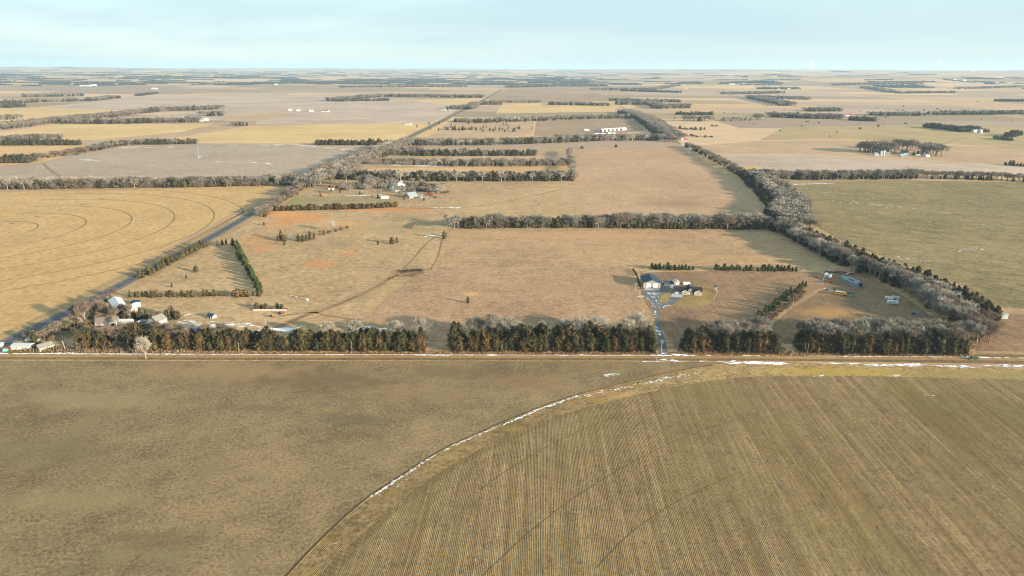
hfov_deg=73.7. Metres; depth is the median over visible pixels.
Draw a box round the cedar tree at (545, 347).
[541,333,551,351]
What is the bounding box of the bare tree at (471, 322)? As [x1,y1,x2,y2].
[466,315,483,329]
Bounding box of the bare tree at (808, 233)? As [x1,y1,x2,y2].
[800,232,811,238]
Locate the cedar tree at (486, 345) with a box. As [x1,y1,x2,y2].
[480,332,492,352]
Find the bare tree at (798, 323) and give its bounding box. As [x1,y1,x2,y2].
[795,320,806,329]
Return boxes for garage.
[118,319,133,324]
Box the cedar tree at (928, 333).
[924,330,932,339]
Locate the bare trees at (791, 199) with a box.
[0,108,1023,340]
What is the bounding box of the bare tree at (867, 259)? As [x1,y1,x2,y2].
[860,255,873,272]
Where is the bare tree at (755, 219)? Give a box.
[748,216,756,228]
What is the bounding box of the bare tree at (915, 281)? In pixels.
[910,277,926,294]
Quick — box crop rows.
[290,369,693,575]
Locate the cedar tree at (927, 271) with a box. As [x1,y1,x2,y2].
[922,269,931,275]
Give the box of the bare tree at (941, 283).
[931,279,951,289]
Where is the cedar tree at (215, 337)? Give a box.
[212,334,217,350]
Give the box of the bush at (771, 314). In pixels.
[766,312,775,318]
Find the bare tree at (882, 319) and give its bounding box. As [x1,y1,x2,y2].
[875,317,903,327]
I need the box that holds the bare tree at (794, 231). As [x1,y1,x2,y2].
[787,227,812,243]
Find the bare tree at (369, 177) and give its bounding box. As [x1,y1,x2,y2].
[364,174,374,186]
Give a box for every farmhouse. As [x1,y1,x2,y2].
[145,313,166,326]
[393,188,404,191]
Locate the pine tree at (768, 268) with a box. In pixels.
[766,263,771,270]
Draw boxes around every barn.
[404,191,417,198]
[843,276,863,287]
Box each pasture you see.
[0,361,799,575]
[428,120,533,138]
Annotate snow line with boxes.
[24,353,414,354]
[880,356,925,356]
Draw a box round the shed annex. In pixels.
[130,300,140,307]
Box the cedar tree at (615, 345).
[610,336,621,352]
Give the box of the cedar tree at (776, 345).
[770,334,783,354]
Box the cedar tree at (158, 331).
[155,328,164,338]
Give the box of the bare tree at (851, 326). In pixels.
[843,322,857,331]
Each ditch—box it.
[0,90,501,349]
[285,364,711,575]
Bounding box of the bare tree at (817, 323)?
[809,318,825,330]
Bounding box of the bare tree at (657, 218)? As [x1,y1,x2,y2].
[644,213,664,227]
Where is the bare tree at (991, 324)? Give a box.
[984,320,1006,342]
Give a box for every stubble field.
[0,108,121,121]
[0,123,212,140]
[0,145,88,165]
[101,122,254,140]
[172,124,425,142]
[415,97,484,104]
[496,103,615,113]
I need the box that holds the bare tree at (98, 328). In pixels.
[91,326,105,335]
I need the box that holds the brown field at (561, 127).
[534,118,643,135]
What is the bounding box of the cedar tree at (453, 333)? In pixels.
[447,329,460,345]
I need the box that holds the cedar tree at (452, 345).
[447,336,455,351]
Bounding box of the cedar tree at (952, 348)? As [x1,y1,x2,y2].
[947,336,960,355]
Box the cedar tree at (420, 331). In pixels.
[416,327,428,345]
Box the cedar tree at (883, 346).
[876,339,888,354]
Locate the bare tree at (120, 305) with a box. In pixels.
[117,303,124,309]
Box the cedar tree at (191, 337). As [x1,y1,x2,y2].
[186,333,195,348]
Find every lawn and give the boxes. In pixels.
[658,289,671,302]
[675,287,715,306]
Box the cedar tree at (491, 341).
[489,336,493,351]
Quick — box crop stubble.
[320,376,1023,575]
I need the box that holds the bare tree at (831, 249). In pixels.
[822,245,836,260]
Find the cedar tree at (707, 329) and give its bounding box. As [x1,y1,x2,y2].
[704,326,710,335]
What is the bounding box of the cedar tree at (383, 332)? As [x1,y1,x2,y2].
[378,329,386,344]
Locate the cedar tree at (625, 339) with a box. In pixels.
[619,332,631,353]
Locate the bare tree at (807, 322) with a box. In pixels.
[797,318,821,329]
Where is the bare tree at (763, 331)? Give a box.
[753,328,766,336]
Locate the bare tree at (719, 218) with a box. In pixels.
[714,216,724,223]
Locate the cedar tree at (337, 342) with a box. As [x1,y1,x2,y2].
[331,336,342,351]
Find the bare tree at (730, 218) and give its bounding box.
[717,215,736,228]
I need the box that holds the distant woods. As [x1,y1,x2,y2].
[0,67,1023,88]
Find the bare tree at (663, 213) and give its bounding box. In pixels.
[661,211,672,223]
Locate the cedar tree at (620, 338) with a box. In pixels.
[617,333,624,351]
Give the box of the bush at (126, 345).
[118,342,131,349]
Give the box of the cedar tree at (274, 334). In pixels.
[270,330,279,347]
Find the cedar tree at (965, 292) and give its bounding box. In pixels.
[960,289,968,297]
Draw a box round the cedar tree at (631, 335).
[629,331,636,345]
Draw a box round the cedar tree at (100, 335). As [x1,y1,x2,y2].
[94,330,104,344]
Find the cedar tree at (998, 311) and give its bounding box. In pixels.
[992,305,1003,320]
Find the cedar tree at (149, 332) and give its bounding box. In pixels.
[145,331,151,345]
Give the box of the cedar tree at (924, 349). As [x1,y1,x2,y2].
[918,336,931,355]
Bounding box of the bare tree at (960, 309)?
[946,305,970,313]
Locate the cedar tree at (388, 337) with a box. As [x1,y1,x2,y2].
[384,331,393,350]
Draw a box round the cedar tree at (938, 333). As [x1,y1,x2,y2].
[932,329,942,335]
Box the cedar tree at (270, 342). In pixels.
[265,334,274,351]
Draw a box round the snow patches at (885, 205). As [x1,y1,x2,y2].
[797,183,982,262]
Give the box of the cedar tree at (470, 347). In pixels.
[466,334,475,351]
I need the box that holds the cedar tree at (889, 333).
[883,330,893,338]
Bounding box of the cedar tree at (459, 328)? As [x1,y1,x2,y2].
[456,321,466,335]
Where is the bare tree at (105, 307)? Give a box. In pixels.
[97,302,108,316]
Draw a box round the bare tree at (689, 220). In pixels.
[685,214,694,223]
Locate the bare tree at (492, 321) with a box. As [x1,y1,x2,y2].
[479,311,512,331]
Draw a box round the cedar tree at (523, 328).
[519,326,527,335]
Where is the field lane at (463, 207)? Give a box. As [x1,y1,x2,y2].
[268,188,564,208]
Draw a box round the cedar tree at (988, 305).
[978,300,994,316]
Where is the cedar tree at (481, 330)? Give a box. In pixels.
[478,328,485,338]
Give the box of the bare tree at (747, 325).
[735,318,752,329]
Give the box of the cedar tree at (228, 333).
[222,331,232,346]
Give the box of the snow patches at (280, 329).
[54,313,386,352]
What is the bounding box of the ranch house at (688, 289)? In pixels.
[673,284,702,295]
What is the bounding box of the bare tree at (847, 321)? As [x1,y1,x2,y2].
[835,317,853,328]
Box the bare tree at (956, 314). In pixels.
[948,310,961,318]
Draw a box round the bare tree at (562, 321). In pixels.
[553,318,570,327]
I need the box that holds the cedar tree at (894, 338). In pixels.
[890,333,898,348]
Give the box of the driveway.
[642,280,680,354]
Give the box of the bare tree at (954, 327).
[948,324,962,333]
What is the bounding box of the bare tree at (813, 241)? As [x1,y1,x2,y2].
[808,237,823,252]
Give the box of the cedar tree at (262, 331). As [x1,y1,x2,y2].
[254,328,267,343]
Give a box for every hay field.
[361,268,646,339]
[440,228,826,266]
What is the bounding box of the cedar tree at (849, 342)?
[845,336,852,353]
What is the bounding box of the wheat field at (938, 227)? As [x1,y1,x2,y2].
[793,180,1023,308]
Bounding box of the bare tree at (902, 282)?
[900,277,908,291]
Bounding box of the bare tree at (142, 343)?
[133,336,150,358]
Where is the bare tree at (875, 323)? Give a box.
[871,320,881,329]
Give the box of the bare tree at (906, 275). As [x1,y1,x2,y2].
[902,273,913,289]
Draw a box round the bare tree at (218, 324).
[213,321,229,329]
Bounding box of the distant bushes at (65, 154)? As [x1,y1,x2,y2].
[40,101,1023,157]
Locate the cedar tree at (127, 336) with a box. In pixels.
[122,331,133,346]
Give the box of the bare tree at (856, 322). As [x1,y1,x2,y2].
[850,319,860,328]
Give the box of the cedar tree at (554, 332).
[551,327,558,336]
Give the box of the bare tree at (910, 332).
[902,329,918,342]
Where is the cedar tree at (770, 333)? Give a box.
[765,330,773,337]
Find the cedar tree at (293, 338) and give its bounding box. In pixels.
[287,329,305,350]
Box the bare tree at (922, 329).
[911,326,928,333]
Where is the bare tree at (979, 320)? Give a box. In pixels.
[969,317,983,337]
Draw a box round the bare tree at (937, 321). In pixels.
[927,318,942,323]
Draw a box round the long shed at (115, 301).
[108,296,124,309]
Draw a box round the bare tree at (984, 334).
[979,323,992,341]
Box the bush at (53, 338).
[48,335,57,341]
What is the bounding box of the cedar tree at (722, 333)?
[718,329,725,337]
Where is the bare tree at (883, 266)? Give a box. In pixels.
[874,261,887,279]
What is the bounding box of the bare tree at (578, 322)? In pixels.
[565,314,592,331]
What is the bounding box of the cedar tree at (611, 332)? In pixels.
[609,329,614,341]
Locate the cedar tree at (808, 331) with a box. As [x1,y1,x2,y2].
[804,327,812,334]
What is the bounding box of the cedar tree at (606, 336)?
[598,331,612,345]
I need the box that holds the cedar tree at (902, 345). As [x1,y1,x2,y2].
[896,337,908,353]
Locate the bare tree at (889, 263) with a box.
[884,259,897,277]
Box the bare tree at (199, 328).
[196,324,206,333]
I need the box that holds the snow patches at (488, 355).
[0,353,1021,357]
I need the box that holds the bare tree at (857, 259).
[849,256,864,271]
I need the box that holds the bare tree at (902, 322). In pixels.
[895,315,909,327]
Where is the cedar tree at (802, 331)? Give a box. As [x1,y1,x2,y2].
[795,328,805,338]
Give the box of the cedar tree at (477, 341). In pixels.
[471,333,480,351]
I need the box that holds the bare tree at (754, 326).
[739,318,761,330]
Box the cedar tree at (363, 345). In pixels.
[358,332,368,351]
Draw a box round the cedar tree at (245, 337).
[241,329,250,347]
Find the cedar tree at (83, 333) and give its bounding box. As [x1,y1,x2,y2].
[79,329,86,341]
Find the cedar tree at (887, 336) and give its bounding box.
[884,334,891,341]
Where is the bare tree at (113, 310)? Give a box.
[108,305,119,316]
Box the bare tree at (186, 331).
[180,328,191,335]
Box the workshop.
[640,273,660,287]
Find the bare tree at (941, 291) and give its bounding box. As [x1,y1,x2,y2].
[931,289,949,296]
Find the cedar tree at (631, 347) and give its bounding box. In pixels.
[627,338,636,352]
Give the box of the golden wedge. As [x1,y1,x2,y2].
[723,165,761,170]
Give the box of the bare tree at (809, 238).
[802,236,813,248]
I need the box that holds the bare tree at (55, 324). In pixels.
[52,321,58,329]
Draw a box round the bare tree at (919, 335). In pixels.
[915,333,922,341]
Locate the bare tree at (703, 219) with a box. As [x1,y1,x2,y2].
[692,214,708,222]
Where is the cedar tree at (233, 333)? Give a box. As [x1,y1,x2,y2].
[230,330,238,348]
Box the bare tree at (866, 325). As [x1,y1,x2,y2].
[857,321,873,331]
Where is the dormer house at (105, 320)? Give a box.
[94,316,112,325]
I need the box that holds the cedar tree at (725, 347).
[718,333,732,353]
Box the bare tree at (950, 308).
[943,306,959,315]
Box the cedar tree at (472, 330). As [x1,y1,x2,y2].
[468,328,474,338]
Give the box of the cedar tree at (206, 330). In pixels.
[202,326,215,345]
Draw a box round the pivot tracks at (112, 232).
[0,189,243,291]
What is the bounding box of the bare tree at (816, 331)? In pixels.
[812,326,826,335]
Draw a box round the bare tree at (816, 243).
[807,238,826,254]
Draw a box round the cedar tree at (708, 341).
[705,337,711,351]
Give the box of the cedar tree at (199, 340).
[191,332,204,351]
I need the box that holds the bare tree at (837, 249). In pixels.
[833,246,855,261]
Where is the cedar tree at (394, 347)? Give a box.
[389,336,396,350]
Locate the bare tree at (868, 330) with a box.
[860,328,872,335]
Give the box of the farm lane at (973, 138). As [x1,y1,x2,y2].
[942,138,1020,146]
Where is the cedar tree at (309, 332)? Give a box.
[306,328,316,350]
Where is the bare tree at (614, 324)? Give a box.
[611,321,629,329]
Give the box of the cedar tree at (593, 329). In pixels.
[590,326,597,337]
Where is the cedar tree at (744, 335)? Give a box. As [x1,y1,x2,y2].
[739,329,747,339]
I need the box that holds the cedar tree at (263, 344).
[259,334,266,350]
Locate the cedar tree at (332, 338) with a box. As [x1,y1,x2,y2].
[327,333,335,350]
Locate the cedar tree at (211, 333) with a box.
[206,328,214,345]
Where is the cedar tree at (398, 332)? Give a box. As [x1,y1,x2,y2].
[391,329,401,342]
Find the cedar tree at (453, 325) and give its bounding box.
[446,321,458,341]
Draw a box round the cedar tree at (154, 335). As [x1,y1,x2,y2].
[148,329,161,346]
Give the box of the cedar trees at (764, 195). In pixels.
[2,109,1023,354]
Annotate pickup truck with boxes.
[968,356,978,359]
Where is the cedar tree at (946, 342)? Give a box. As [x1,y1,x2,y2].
[938,333,950,353]
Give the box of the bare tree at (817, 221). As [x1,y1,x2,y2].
[806,218,821,230]
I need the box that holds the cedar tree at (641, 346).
[638,336,646,351]
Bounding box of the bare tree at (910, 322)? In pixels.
[906,321,917,327]
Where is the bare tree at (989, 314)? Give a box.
[981,309,1000,319]
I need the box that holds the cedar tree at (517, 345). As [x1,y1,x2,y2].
[514,335,520,349]
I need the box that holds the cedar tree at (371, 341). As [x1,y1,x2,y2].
[365,330,375,350]
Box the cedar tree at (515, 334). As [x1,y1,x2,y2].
[508,331,522,350]
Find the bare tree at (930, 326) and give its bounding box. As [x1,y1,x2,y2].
[921,324,946,331]
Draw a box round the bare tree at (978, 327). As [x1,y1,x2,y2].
[971,323,992,341]
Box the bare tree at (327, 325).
[320,321,334,331]
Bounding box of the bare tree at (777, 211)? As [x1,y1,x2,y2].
[773,210,784,216]
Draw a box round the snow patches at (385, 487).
[371,373,697,496]
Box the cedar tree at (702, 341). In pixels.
[698,335,707,352]
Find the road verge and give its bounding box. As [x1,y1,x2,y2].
[0,350,1023,363]
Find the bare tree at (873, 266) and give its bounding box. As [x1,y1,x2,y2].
[868,262,882,276]
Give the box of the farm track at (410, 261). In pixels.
[396,238,433,275]
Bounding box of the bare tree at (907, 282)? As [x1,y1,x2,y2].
[904,278,912,293]
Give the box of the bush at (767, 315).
[761,313,771,318]
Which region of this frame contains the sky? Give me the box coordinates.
[0,0,1023,69]
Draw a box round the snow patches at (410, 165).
[349,160,458,236]
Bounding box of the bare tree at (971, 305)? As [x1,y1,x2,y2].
[960,299,979,311]
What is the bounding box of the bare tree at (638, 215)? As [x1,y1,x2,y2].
[633,212,643,221]
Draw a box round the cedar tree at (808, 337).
[804,333,812,348]
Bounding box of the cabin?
[35,341,54,351]
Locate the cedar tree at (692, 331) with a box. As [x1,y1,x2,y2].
[688,330,697,344]
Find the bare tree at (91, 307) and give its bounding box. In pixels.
[86,301,96,313]
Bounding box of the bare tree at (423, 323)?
[411,318,433,331]
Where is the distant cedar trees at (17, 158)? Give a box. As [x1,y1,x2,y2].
[0,79,1023,166]
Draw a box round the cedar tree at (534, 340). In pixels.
[527,334,540,351]
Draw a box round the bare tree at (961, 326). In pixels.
[949,320,966,331]
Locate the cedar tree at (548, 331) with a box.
[545,328,555,347]
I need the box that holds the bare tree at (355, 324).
[345,319,363,331]
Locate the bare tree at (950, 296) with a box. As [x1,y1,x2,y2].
[934,292,960,301]
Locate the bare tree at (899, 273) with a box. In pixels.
[895,270,913,280]
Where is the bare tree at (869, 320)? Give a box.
[860,316,879,325]
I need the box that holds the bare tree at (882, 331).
[871,325,890,337]
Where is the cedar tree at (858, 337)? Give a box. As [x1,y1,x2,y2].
[856,335,861,351]
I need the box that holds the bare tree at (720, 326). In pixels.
[717,323,734,330]
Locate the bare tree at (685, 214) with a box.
[680,213,691,224]
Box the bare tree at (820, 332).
[815,330,830,337]
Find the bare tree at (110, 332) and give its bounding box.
[105,327,117,338]
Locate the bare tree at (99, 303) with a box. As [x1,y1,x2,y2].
[90,300,106,309]
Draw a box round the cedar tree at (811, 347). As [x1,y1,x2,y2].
[807,337,816,353]
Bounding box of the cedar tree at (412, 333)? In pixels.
[407,330,415,339]
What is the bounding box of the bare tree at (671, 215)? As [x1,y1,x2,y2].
[666,212,677,226]
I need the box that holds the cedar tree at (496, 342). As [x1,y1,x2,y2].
[491,336,500,351]
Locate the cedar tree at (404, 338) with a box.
[399,332,409,350]
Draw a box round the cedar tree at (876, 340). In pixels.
[872,336,881,353]
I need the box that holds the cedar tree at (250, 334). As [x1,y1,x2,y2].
[247,329,252,346]
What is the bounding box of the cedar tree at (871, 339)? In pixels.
[867,335,876,353]
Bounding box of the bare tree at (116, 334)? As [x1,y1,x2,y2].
[112,329,120,338]
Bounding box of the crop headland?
[288,362,1023,575]
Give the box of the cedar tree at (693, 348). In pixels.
[688,335,698,353]
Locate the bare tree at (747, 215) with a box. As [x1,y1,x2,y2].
[741,213,754,225]
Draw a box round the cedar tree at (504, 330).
[500,326,508,339]
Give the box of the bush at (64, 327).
[59,324,70,330]
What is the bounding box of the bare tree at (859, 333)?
[852,330,867,342]
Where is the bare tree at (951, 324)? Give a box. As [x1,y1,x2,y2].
[943,322,955,328]
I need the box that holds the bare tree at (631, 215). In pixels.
[620,211,634,222]
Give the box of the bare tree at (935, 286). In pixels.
[926,284,944,297]
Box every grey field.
[41,94,459,123]
[82,113,241,121]
[707,154,1023,174]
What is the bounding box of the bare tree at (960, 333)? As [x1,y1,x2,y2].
[948,328,972,341]
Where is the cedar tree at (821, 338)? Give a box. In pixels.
[817,332,826,352]
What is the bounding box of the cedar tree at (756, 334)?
[750,330,763,342]
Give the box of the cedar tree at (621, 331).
[615,327,624,345]
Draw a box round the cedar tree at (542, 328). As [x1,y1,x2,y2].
[533,322,546,334]
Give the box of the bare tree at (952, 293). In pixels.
[945,290,962,298]
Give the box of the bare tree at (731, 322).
[726,319,743,329]
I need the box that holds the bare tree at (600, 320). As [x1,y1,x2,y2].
[590,314,611,330]
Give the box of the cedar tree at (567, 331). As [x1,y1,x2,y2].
[564,327,572,346]
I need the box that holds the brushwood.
[14,321,984,356]
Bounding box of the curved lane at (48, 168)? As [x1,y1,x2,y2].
[42,163,77,180]
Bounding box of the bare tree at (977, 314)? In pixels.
[972,311,982,317]
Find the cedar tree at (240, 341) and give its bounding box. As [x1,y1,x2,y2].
[234,334,245,349]
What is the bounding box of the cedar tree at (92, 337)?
[88,330,96,344]
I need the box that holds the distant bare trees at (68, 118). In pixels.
[0,82,1023,159]
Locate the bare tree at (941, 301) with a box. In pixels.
[931,295,958,315]
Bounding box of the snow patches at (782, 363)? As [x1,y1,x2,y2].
[604,359,1022,376]
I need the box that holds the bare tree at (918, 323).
[913,319,925,327]
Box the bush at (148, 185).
[144,183,154,187]
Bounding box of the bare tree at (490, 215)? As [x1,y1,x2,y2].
[484,213,498,222]
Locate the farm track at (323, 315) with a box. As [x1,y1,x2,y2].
[280,312,360,319]
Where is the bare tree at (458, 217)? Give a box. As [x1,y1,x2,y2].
[451,215,461,224]
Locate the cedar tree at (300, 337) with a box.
[294,328,309,350]
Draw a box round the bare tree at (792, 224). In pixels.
[787,221,799,226]
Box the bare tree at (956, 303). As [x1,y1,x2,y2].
[943,299,964,310]
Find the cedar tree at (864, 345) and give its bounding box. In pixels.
[859,337,870,354]
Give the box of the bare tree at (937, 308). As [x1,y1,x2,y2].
[928,303,944,318]
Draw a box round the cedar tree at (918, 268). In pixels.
[913,266,922,273]
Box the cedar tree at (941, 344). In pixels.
[934,333,948,354]
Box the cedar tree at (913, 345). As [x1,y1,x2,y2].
[910,339,918,354]
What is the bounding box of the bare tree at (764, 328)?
[756,326,773,331]
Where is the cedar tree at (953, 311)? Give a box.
[946,310,955,322]
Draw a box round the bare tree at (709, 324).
[703,321,715,328]
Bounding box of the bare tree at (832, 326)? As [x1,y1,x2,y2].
[827,322,840,333]
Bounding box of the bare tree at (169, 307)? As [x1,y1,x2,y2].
[167,304,174,312]
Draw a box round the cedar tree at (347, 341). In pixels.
[345,332,350,350]
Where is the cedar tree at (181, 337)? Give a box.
[177,332,185,349]
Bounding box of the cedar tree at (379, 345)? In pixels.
[373,334,383,351]
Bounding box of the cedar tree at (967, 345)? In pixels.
[963,339,970,353]
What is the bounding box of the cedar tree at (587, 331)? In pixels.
[581,328,596,343]
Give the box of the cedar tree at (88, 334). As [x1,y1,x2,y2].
[86,330,92,347]
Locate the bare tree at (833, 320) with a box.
[829,318,841,325]
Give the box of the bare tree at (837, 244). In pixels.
[828,240,843,246]
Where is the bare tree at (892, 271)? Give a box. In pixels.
[888,267,904,278]
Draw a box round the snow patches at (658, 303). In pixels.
[638,285,673,334]
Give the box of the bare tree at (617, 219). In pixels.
[611,212,625,227]
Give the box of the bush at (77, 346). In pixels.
[71,342,82,350]
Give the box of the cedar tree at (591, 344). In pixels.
[585,333,596,351]
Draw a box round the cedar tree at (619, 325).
[616,323,624,330]
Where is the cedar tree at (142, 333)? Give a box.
[140,330,146,337]
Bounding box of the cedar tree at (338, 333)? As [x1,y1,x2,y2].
[332,330,343,349]
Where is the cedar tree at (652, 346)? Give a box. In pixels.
[647,336,659,353]
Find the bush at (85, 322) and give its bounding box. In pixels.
[81,320,90,325]
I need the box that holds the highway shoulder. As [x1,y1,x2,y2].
[0,90,499,349]
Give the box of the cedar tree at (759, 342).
[755,334,765,354]
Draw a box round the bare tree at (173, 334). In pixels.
[166,330,176,339]
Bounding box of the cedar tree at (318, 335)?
[314,331,320,341]
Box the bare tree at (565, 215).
[561,213,571,222]
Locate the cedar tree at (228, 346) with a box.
[223,336,232,350]
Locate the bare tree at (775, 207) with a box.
[767,204,783,212]
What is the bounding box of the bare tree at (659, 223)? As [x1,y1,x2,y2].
[653,213,665,224]
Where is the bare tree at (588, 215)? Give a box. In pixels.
[580,212,592,218]
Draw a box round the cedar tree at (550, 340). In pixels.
[547,335,554,350]
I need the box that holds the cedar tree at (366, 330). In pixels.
[362,327,368,349]
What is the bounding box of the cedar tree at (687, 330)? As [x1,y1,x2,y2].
[680,327,691,342]
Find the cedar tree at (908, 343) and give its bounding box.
[904,338,912,353]
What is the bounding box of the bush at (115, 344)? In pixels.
[108,340,122,351]
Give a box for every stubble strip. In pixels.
[368,166,569,174]
[431,156,567,162]
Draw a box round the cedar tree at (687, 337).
[683,335,690,350]
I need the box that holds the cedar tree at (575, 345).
[566,331,584,352]
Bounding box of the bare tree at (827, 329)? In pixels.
[825,327,837,335]
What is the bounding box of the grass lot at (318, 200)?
[281,195,398,206]
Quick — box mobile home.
[9,343,33,349]
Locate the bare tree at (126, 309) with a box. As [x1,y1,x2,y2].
[121,305,131,317]
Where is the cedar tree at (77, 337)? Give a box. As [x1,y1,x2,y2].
[71,331,82,345]
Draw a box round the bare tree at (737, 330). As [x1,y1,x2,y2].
[731,326,746,335]
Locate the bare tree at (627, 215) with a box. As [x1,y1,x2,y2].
[618,211,634,223]
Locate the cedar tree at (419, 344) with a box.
[412,334,426,351]
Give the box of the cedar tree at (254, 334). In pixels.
[252,330,258,343]
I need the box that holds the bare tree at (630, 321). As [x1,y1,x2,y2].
[620,310,654,330]
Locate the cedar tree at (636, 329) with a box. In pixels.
[634,327,641,341]
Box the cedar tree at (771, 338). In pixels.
[767,336,774,353]
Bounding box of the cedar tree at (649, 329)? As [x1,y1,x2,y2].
[643,325,655,337]
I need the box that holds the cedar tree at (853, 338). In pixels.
[848,334,858,353]
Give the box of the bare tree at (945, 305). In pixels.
[938,301,959,320]
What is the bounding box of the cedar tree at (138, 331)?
[134,326,141,336]
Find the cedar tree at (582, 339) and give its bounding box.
[579,337,587,351]
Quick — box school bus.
[834,291,846,295]
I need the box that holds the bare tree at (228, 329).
[224,325,234,331]
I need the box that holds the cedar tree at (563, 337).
[559,329,567,350]
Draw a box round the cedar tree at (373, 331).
[366,327,377,348]
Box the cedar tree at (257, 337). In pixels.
[252,332,260,347]
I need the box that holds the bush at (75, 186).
[70,184,81,188]
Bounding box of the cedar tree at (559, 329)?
[554,326,566,337]
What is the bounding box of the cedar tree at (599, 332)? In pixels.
[594,327,604,342]
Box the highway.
[0,90,500,348]
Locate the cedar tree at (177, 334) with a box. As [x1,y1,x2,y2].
[174,332,183,346]
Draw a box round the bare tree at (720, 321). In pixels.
[712,318,727,335]
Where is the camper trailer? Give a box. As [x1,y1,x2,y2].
[887,300,898,303]
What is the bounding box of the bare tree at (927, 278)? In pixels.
[924,275,935,281]
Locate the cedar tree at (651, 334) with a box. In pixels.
[649,330,656,342]
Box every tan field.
[224,110,289,121]
[374,91,495,96]
[488,88,607,102]
[560,146,762,216]
[700,140,1023,163]
[761,125,1023,147]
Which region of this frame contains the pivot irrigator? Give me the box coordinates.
[2,187,136,223]
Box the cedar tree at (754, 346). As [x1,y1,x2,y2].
[750,338,758,352]
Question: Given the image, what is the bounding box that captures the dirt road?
[0,354,1023,360]
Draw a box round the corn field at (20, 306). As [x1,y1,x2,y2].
[0,185,274,333]
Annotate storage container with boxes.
[1001,313,1008,318]
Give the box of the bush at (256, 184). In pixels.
[252,182,260,185]
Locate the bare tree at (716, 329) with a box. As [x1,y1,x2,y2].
[710,326,719,334]
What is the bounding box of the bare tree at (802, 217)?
[801,216,813,223]
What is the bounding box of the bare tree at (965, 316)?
[957,310,977,321]
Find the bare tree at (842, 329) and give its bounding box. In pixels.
[834,325,846,335]
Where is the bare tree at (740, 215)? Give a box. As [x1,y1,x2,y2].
[733,212,748,221]
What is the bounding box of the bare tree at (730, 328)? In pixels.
[718,324,734,335]
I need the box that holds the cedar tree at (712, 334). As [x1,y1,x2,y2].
[709,329,715,341]
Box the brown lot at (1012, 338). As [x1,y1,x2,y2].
[976,314,1023,351]
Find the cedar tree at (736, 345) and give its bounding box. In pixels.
[731,332,742,351]
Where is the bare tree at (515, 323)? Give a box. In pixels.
[501,313,524,334]
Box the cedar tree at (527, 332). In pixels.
[521,328,530,343]
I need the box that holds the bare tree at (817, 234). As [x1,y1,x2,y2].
[811,233,821,237]
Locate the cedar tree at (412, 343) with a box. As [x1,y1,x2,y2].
[406,337,416,351]
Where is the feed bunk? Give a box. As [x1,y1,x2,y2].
[253,309,286,310]
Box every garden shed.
[206,313,216,318]
[672,279,679,284]
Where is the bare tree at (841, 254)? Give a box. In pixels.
[833,246,849,263]
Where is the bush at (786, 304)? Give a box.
[779,302,790,308]
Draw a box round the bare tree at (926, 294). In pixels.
[917,288,935,303]
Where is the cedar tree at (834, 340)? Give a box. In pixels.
[830,334,839,352]
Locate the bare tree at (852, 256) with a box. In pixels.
[846,254,856,269]
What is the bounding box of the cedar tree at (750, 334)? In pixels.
[745,331,752,340]
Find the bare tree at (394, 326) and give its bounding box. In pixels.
[387,319,405,332]
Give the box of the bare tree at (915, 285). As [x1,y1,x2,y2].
[910,279,920,295]
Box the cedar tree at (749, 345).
[743,337,753,353]
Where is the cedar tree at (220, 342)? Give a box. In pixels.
[215,335,226,351]
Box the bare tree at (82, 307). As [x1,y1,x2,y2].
[71,300,89,319]
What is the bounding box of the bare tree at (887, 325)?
[875,321,892,328]
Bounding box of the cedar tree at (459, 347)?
[454,335,466,352]
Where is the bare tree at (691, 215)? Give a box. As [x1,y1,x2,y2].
[680,212,701,222]
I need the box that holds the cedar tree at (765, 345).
[761,334,770,353]
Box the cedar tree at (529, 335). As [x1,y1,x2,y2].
[526,333,533,350]
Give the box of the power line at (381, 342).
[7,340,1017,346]
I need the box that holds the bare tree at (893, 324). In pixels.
[883,317,905,330]
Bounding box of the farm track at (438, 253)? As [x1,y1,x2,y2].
[431,238,442,267]
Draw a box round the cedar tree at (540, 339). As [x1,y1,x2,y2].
[536,333,543,351]
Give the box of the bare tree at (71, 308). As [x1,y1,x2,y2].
[68,305,75,318]
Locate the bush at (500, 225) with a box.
[495,222,504,227]
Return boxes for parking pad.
[670,292,682,296]
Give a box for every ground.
[0,67,1023,367]
[640,271,827,348]
[772,272,933,343]
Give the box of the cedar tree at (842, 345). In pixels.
[835,332,849,354]
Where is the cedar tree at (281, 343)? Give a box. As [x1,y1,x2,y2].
[276,336,287,351]
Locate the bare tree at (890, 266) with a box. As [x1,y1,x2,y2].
[881,265,899,280]
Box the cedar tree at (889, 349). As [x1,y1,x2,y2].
[886,338,893,353]
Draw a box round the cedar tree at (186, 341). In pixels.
[181,332,192,349]
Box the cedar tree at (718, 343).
[716,336,722,351]
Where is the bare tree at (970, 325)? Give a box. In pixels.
[964,320,979,338]
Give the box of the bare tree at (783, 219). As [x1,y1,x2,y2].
[773,216,795,223]
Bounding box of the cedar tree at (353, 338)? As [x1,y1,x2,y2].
[347,331,358,350]
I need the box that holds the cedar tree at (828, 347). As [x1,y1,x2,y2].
[824,337,834,353]
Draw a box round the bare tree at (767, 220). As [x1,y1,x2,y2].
[762,215,773,228]
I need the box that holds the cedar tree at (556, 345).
[552,337,561,352]
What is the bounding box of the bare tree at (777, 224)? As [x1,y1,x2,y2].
[770,220,782,232]
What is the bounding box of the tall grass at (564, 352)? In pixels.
[81,349,973,356]
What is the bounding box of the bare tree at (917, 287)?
[910,284,922,300]
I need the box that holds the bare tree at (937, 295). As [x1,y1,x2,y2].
[931,293,946,311]
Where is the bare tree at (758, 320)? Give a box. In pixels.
[752,315,772,326]
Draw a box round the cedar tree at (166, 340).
[161,334,174,349]
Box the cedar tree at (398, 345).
[393,334,404,352]
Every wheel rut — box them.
[390,212,414,276]
[391,212,416,279]
[432,270,467,319]
[441,271,464,319]
[770,288,823,321]
[771,289,824,324]
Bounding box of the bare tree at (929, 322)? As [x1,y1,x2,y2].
[917,318,937,328]
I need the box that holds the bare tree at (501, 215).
[493,213,503,220]

